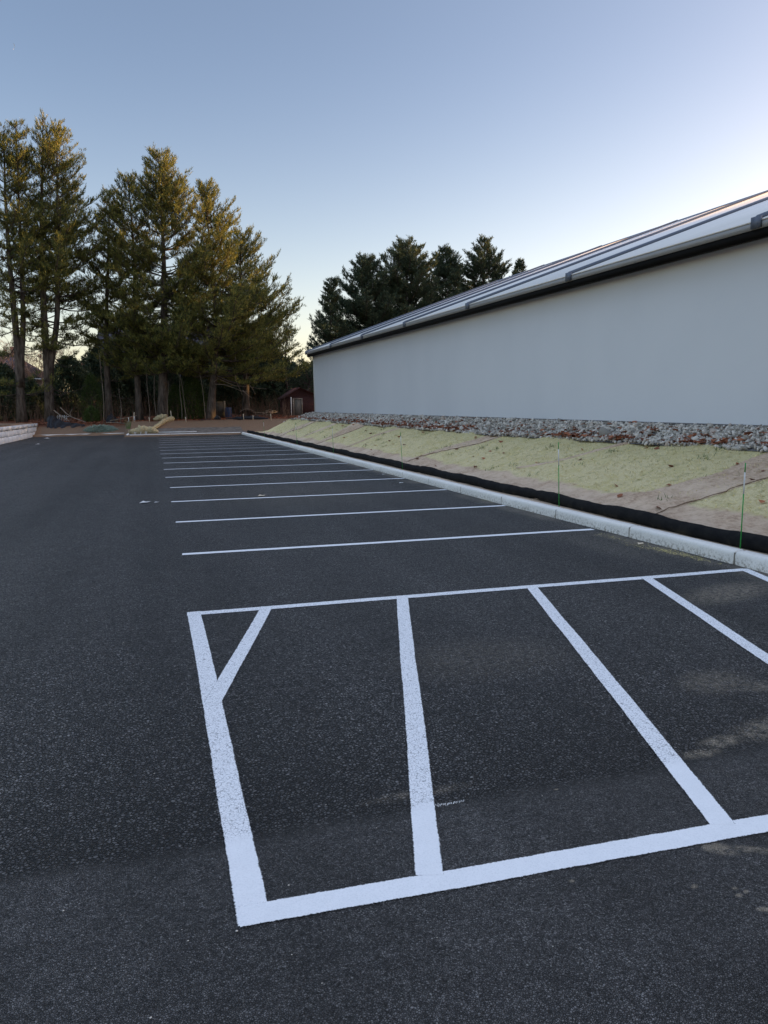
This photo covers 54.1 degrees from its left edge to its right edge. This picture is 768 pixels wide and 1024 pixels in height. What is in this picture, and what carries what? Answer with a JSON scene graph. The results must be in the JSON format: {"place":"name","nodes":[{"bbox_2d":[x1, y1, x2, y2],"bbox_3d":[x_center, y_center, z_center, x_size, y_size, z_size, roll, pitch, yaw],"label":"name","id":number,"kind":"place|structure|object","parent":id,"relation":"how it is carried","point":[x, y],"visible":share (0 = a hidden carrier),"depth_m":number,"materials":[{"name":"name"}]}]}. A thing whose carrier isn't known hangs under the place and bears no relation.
{"place":"outdoors","nodes":[
{"label":"outdoors","id":0,"kind":"place"},
{"bbox_2d":[0,413,298,436],"bbox_3d":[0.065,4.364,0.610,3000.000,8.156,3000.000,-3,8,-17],"label":"ground","id":1,"kind":"structure","parent":0,"point":[255,425],"depth_m":55.92,"materials":[{"name":"brown soil"}]},
{"bbox_2d":[0,345,12,363],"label":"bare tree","id":2,"kind":"object","parent":1,"relation":"on","point":[6,357],"visible":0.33,"depth_m":78.54,"materials":[{"name":"brown plant"}]},
{"bbox_2d":[0,362,31,420],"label":"evergreen bush","id":3,"kind":"object","parent":1,"relation":"on","point":[7,372],"visible":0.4,"depth_m":60.16,"materials":[{"name":"green plant"}]},
{"bbox_2d":[0,423,37,444],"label":"retaining wall","id":4,"kind":"structure","parent":1,"relation":"on","point":[16,433],"depth_m":46.12,"materials":[{"name":"stone"}]},
{"bbox_2d":[0,317,38,375],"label":"bare tree","id":5,"kind":"object","parent":1,"relation":"on","point":[12,365],"visible":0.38,"depth_m":67.87,"materials":[{"name":"brown plant"}]},
{"bbox_2d":[2,347,42,406],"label":"house","id":6,"kind":"structure","parent":1,"relation":"on","point":[39,379],"depth_m":86.17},
{"bbox_2d":[8,378,43,418],"bbox_3d":[-29.956,-9.537,63.276,3.941,3.866,3.839,-3,8,-17],"label":"evergreen bush","id":7,"kind":"object","parent":1,"relation":"on","point":[40,396],"visible":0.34,"depth_m":62.77,"materials":[{"name":"green plant"}]},
{"bbox_2d":[7,341,56,386],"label":"bare tree","id":8,"kind":"object","parent":1,"relation":"on","point":[29,359],"visible":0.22,"depth_m":77.83,"materials":[{"name":"brown plant"}]},
{"bbox_2d":[0,119,76,422],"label":"pine tree","id":9,"kind":"object","parent":1,"relation":"on","point":[20,173],"visible":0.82,"depth_m":54.69,"materials":[{"name":"green plant"}]},
{"bbox_2d":[25,350,79,395],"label":"bare tree","id":10,"kind":"object","parent":1,"relation":"on","point":[29,371],"visible":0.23,"depth_m":65.11,"materials":[{"name":"brown plant"}]},
{"bbox_2d":[30,340,76,369],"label":"bare tree","id":11,"kind":"object","parent":1,"relation":"on","point":[56,353],"visible":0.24,"depth_m":74.14,"materials":[{"name":"brown plant"}]},
{"bbox_2d":[0,110,116,421],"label":"pine tree","id":12,"kind":"object","parent":1,"relation":"on","point":[49,149],"visible":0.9,"depth_m":55.67,"materials":[{"name":"green plant"}]},
{"bbox_2d":[47,415,84,428],"bbox_3d":[-23.428,-6.641,55.429,2.704,1.030,1.501,-3,8,-17],"label":"silt fabric","id":13,"kind":"object","parent":1,"relation":"on","point":[53,421],"visible":1,"depth_m":55.29,"materials":[{"name":"black fabric"}]},
{"bbox_2d":[42,355,103,417],"bbox_3d":[-27.461,-10.947,65.918,5.360,5.704,5.306,-3,8,-17],"label":"evergreen bush","id":14,"kind":"object","parent":1,"relation":"on","point":[78,371],"visible":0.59,"depth_m":64.84,"materials":[{"name":"green plant"}]},
{"bbox_2d":[77,372,104,419],"bbox_3d":[-23.427,-9.163,60.124,2.195,4.013,2.300,-8,11,-42],"label":"arborvitae bush","id":15,"kind":"object","parent":1,"relation":"on","point":[88,397],"visible":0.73,"depth_m":59.88,"materials":[{"name":"green plant"}]},
{"bbox_2d":[82,405,101,421],"bbox_3d":[-22.306,-7.488,57.519,1.509,1.497,1.439,4,9,29],"label":"arborvitae bush","id":16,"kind":"object","parent":1,"relation":"on","point":[94,415],"visible":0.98,"depth_m":57.31,"materials":[{"name":"green plant"}]},
{"bbox_2d":[83,424,117,432],"bbox_3d":[-20.664,-6.085,54.958,2.595,0.722,1.902,-3,8,-17],"label":"bough heap","id":17,"kind":"object","parent":1,"relation":"on","point":[109,428],"visible":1,"depth_m":54.66,"materials":[{"name":"green plant"}]},
{"bbox_2d":[98,350,103,423],"bbox_3d":[-21.085,-9.433,56.473,0.566,5.614,0.486,-1,8,-2],"label":"sapling","id":18,"kind":"object","parent":1,"relation":"on","point":[103,393],"visible":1,"depth_m":56.46,"materials":[{"name":"brown plant"}]},
{"bbox_2d":[76,347,129,415],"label":"evergreen bush","id":19,"kind":"object","parent":1,"relation":"on","point":[89,362],"visible":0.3,"depth_m":69.17,"materials":[{"name":"green plant"}]},
{"bbox_2d":[69,183,150,419],"bbox_3d":[-21.469,-16.321,59.612,6.702,18.587,7.862,-3,8,-17],"label":"pine tree","id":20,"kind":"object","parent":1,"relation":"on","point":[98,267],"visible":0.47,"depth_m":58.30,"materials":[{"name":"green plant"}]},
{"bbox_2d":[106,412,118,421],"bbox_3d":[-20.721,-7.184,57.312,0.990,0.787,0.820,-3,8,-17],"label":"silt fabric","id":21,"kind":"object","parent":1,"relation":"on","point":[110,417],"visible":0.94,"depth_m":57.30,"materials":[{"name":"black fabric"}]},
{"bbox_2d":[118,384,123,422],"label":"sapling","id":22,"kind":"object","parent":1,"relation":"on","point":[121,407],"visible":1,"depth_m":56.95,"materials":[{"name":"brown plant"}]},
{"bbox_2d":[101,349,147,416],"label":"evergreen bush","id":23,"kind":"object","parent":1,"relation":"on","point":[130,382],"visible":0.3,"depth_m":69.94,"materials":[{"name":"green plant"}]},
{"bbox_2d":[124,417,131,428],"bbox_3d":[-18.443,-6.480,54.214,0.538,0.984,0.239,-3,8,-17],"label":"grass tuft","id":24,"kind":"object","parent":1,"relation":"on","point":[129,427],"visible":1,"depth_m":54.25,"materials":[{"name":"green plant"}]},
{"bbox_2d":[83,169,175,419],"bbox_3d":[-20.166,-16.630,58.913,7.652,19.422,7.320,4,9,32],"label":"pine tree","id":25,"kind":"object","parent":1,"relation":"on","point":[121,224],"visible":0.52,"depth_m":57.59,"materials":[{"name":"green plant"}]},
{"bbox_2d":[0,389,292,422],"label":"brushwood","id":26,"kind":"object","parent":1,"relation":"on","point":[275,409],"visible":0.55,"depth_m":62.10,"materials":[{"name":"brown plant"}]},
{"bbox_2d":[125,347,170,415],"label":"evergreen bush","id":27,"kind":"object","parent":1,"relation":"on","point":[143,382],"visible":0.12,"depth_m":72.04,"materials":[{"name":"green plant"}]},
{"bbox_2d":[146,358,150,417],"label":"sapling","id":28,"kind":"object","parent":1,"relation":"on","point":[148,396],"visible":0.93,"depth_m":57.42,"materials":[{"name":"brown plant"}]},
{"bbox_2d":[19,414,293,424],"bbox_3d":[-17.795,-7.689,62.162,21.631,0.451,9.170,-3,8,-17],"label":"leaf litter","id":29,"kind":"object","parent":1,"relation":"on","point":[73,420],"visible":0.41,"depth_m":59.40,"materials":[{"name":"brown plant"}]},
{"bbox_2d":[153,414,166,420],"bbox_3d":[-17.131,-7.265,57.785,1.172,0.586,0.635,-3,8,-17],"label":"straw heap","id":30,"kind":"object","parent":1,"relation":"on","point":[160,417],"visible":0.65,"depth_m":57.58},
{"bbox_2d":[153,416,174,428],"bbox_3d":[-16.469,-6.490,55.309,0.570,1.054,4.384,0,8,7],"label":"straw roll","id":31,"kind":"object","parent":1,"relation":"on","point":[164,421],"visible":0.77,"depth_m":55.89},
{"bbox_2d":[163,378,169,416],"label":"sapling","id":32,"kind":"object","parent":1,"relation":"on","point":[167,399],"visible":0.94,"depth_m":57.86,"materials":[{"name":"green plant"}]},
{"bbox_2d":[98,142,235,416],"bbox_3d":[-16.748,-17.420,58.381,10.880,21.084,10.554,-3,8,-17],"label":"pine tree","id":33,"kind":"object","parent":1,"relation":"on","point":[158,203],"visible":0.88,"depth_m":56.53,"materials":[{"name":"green plant"}]},
{"bbox_2d":[143,334,209,413],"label":"evergreen bush","id":34,"kind":"object","parent":1,"relation":"on","point":[152,386],"visible":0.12,"depth_m":70.97,"materials":[{"name":"green plant"}]},
{"bbox_2d":[168,383,188,418],"bbox_3d":[-17.035,-9.021,61.664,2.049,3.149,2.023,-3,8,-17],"label":"arborvitae bush","id":35,"kind":"object","parent":1,"relation":"on","point":[174,403],"visible":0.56,"depth_m":61.25,"materials":[{"name":"green plant"}]},
{"bbox_2d":[179,374,186,418],"bbox_3d":[-15.487,-9.030,58.129,0.542,3.966,0.651,-2,8,-5],"label":"sapling","id":36,"kind":"object","parent":1,"relation":"on","point":[183,398],"visible":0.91,"depth_m":58.17,"materials":[{"name":"brown plant"}]},
{"bbox_2d":[128,427,246,434],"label":"island soil","id":37,"kind":"structure","parent":1,"relation":"on","point":[216,429],"depth_m":54.74,"materials":[{"name":"brown soil"}]},
{"bbox_2d":[128,425,158,433],"bbox_3d":[-16.734,-5.652,52.356,1.995,0.840,0.749,-5,9,-28],"label":"straw pile","id":38,"kind":"object","parent":37,"relation":"on","point":[143,429],"visible":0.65,"depth_m":52.15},
{"bbox_2d":[158,431,196,432],"bbox_3d":[-14.618,-5.637,53.183,2.694,0.098,0.194,-2,8,-10],"label":"white pipe","id":39,"kind":"object","parent":37,"relation":"on","point":[177,431],"visible":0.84,"depth_m":53.24,"materials":[{"name":"plastic"}]},
{"bbox_2d":[97,324,283,403],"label":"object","id":40,"kind":"structure","parent":1,"relation":"on","point":[110,335],"depth_m":85.06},
{"bbox_2d":[176,373,207,418],"bbox_3d":[-15.616,-9.465,61.403,2.931,4.090,2.878,-3,8,-17],"label":"arborvitae bush","id":41,"kind":"object","parent":1,"relation":"on","point":[191,393],"visible":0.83,"depth_m":60.91,"materials":[{"name":"green plant"}]},
{"bbox_2d":[198,368,205,418],"bbox_3d":[-14.034,-9.631,58.392,0.792,5.036,0.336,-3,8,-17],"label":"sapling","id":42,"kind":"object","parent":1,"relation":"on","point":[203,394],"visible":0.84,"depth_m":58.59,"materials":[{"name":"brown plant"}]},
{"bbox_2d":[185,361,240,414],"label":"evergreen bush","id":43,"kind":"object","parent":1,"relation":"on","point":[219,365],"visible":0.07,"depth_m":74.52,"materials":[{"name":"green plant"}]},
{"bbox_2d":[216,401,224,416],"bbox_3d":[-14.202,-8.773,64.612,1.171,1.501,0.140,-3,8,-17],"label":"screen fence","id":44,"kind":"object","parent":1,"relation":"on","point":[220,405],"visible":0.5,"depth_m":64.64,"materials":[{"name":"brown wood"}]},
{"bbox_2d":[225,407,231,416],"bbox_3d":[-13.304,-8.514,64.386,0.585,0.860,0.600,-3,8,-17],"label":"barrel","id":45,"kind":"object","parent":1,"relation":"on","point":[228,411],"visible":0.7,"depth_m":64.15,"materials":[{"name":"blue plastic"}]},
{"bbox_2d":[153,177,304,418],"bbox_3d":[-12.238,-16.419,58.861,12.132,18.897,12.121,-3,8,-17],"label":"pine tree","id":46,"kind":"object","parent":1,"relation":"on","point":[233,306],"visible":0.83,"depth_m":57.44,"materials":[{"name":"green plant"}]},
{"bbox_2d":[208,331,270,414],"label":"evergreen bush","id":47,"kind":"object","parent":1,"relation":"on","point":[236,392],"visible":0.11,"depth_m":73.62,"materials":[{"name":"green plant"}]},
{"bbox_2d":[227,416,267,419],"bbox_3d":[-10.736,-7.369,59.001,3.300,0.354,0.366,-2,8,-6],"label":"fabric roll","id":48,"kind":"object","parent":1,"relation":"on","point":[248,417],"visible":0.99,"depth_m":58.91,"materials":[{"name":"black fabric"}]},
{"bbox_2d":[191,224,311,415],"bbox_3d":[-11.355,-16.045,63.777,10.186,16.530,11.186,-3,8,-17],"label":"pine tree","id":49,"kind":"object","parent":1,"relation":"on","point":[245,248],"visible":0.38,"depth_m":62.47,"materials":[{"name":"green plant"}]},
{"bbox_2d":[239,338,291,413],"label":"evergreen bush","id":50,"kind":"object","parent":1,"relation":"on","point":[280,388],"visible":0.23,"depth_m":73.41,"materials":[{"name":"green plant"}]},
{"bbox_2d":[264,324,304,393],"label":"spruce tree","id":51,"kind":"object","parent":1,"relation":"on","point":[286,385],"visible":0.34,"depth_m":73.50,"materials":[{"name":"green plant"}]},
{"bbox_2d":[274,361,312,413],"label":"evergreen bush","id":52,"kind":"object","parent":1,"relation":"on","point":[292,364],"visible":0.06,"depth_m":78.86,"materials":[{"name":"green plant"}]},
{"bbox_2d":[277,387,313,414],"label":"shed","id":53,"kind":"structure","parent":1,"relation":"on","point":[302,401],"depth_m":68.09,"materials":[{"name":"red wood"}]},
{"bbox_2d":[292,398,302,414],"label":"door","id":54,"kind":"structure","parent":53,"relation":"in","point":[297,402],"depth_m":67.98,"materials":[{"name":"grey wood"}]},
{"bbox_2d":[288,361,313,390],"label":"spruce tree","id":55,"kind":"object","parent":1,"relation":"on","point":[309,380],"visible":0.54,"depth_m":72.30,"materials":[{"name":"green plant"}]},
{"bbox_2d":[288,276,357,392],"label":"pine tree","id":56,"kind":"object","parent":1,"relation":"on","point":[333,330],"visible":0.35,"depth_m":79.03,"materials":[{"name":"green plant"}]},
{"bbox_2d":[306,252,415,348],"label":"pine tree","id":57,"kind":"object","parent":1,"relation":"on","point":[361,307],"visible":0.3,"depth_m":82.65,"materials":[{"name":"green plant"}]},
{"bbox_2d":[0,434,767,1023],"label":"parking lot","id":58,"kind":"structure","parent":1,"relation":"on","point":[236,670],"depth_m":3.78,"materials":[{"name":"black asphalt"}]},
{"bbox_2d":[46,433,115,435],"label":"kerb","id":59,"kind":"structure","parent":58,"relation":"on","point":[74,434],"depth_m":52.81,"materials":[{"name":"concrete"}]},
{"bbox_2d":[126,432,240,434],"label":"kerb","id":60,"kind":"structure","parent":58,"relation":"on","point":[185,433],"depth_m":50.50,"materials":[{"name":"concrete"}]},
{"bbox_2d":[62,561,735,1018],"bbox_3d":[0.851,1.009,5.128,6.715,0.004,5.935,-3,8,-17],"label":"grit","id":61,"kind":"object","parent":58,"relation":"on","point":[376,827],"visible":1,"depth_m":2.57,"materials":[{"name":"stone"}]},
{"bbox_2d":[242,432,767,572],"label":"kerb","id":62,"kind":"structure","parent":58,"relation":"on","point":[737,556],"depth_m":10.61,"materials":[{"name":"concrete"}]},
{"bbox_2d":[488,500,720,563],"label":"straw litter","id":63,"kind":"object","parent":58,"relation":"on","point":[660,549],"visible":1,"depth_m":8.78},
{"bbox_2d":[355,234,463,325],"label":"pine tree","id":64,"kind":"object","parent":1,"relation":"on","point":[411,266],"visible":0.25,"depth_m":85.59,"materials":[{"name":"green plant"}]},
{"bbox_2d":[415,242,481,302],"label":"pine tree","id":65,"kind":"object","parent":1,"relation":"on","point":[449,273],"visible":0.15,"depth_m":91.67,"materials":[{"name":"green plant"}]},
{"bbox_2d":[459,233,518,292],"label":"pine tree","id":66,"kind":"object","parent":1,"relation":"on","point":[485,266],"visible":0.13,"depth_m":93.69,"materials":[{"name":"green plant"}]},
{"bbox_2d":[512,257,526,273],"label":"pine tree","id":67,"kind":"object","parent":1,"relation":"on","point":[519,263],"visible":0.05,"depth_m":100.18,"materials":[{"name":"green plant"}]},
{"bbox_2d":[305,190,767,426],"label":"building","id":68,"kind":"structure","parent":1,"relation":"on","point":[667,323],"depth_m":18.22,"materials":[{"name":"metal"}]},
{"bbox_2d":[0,0,767,401],"label":"sky","id":69,"kind":"structure","parent":0,"point":[550,130],"materials":[{"name":"blue"}]},
{"bbox_2d":[245,419,767,554],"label":"embankment","id":70,"kind":"structure","parent":0,"point":[681,508],"depth_m":13.61,"materials":[{"name":"soil"}]},
{"bbox_2d":[247,430,767,553],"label":"compost sock","id":71,"kind":"object","parent":70,"relation":"on","point":[754,542],"visible":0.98,"depth_m":10.97,"materials":[{"name":"fabric"}]},
{"bbox_2d":[275,419,767,517],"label":"loose straw","id":72,"kind":"object","parent":70,"relation":"on","point":[559,458],"visible":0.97,"depth_m":14.69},
{"bbox_2d":[280,422,767,500],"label":"sprouting grass","id":73,"kind":"structure","parent":70,"relation":"on","point":[556,458],"depth_m":15.75,"materials":[{"name":"green plant"}]},
{"bbox_2d":[281,413,767,508],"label":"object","id":74,"kind":"object","parent":70,"relation":"on","point":[687,440],"visible":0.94,"depth_m":17.29,"materials":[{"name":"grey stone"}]},
{"bbox_2d":[284,412,767,452],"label":"gravel","id":75,"kind":"structure","parent":70,"relation":"on","point":[665,433],"depth_m":17.32,"materials":[{"name":"grey gravel"}]},
{"bbox_2d":[558,442,558,493],"bbox_3d":[2.727,-0.569,11.748,0.043,1.040,0.015,-3,8,-17],"label":"marker stake","id":76,"kind":"object","parent":70,"relation":"on","point":[558,467],"visible":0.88,"depth_m":11.73,"materials":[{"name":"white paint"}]},
{"bbox_2d":[740,463,745,548],"bbox_3d":[3.876,-0.045,8.131,0.015,0.970,0.049,6,10,39],"label":"marker stake","id":77,"kind":"object","parent":70,"relation":"on","point":[743,503],"visible":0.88,"depth_m":8.12,"materials":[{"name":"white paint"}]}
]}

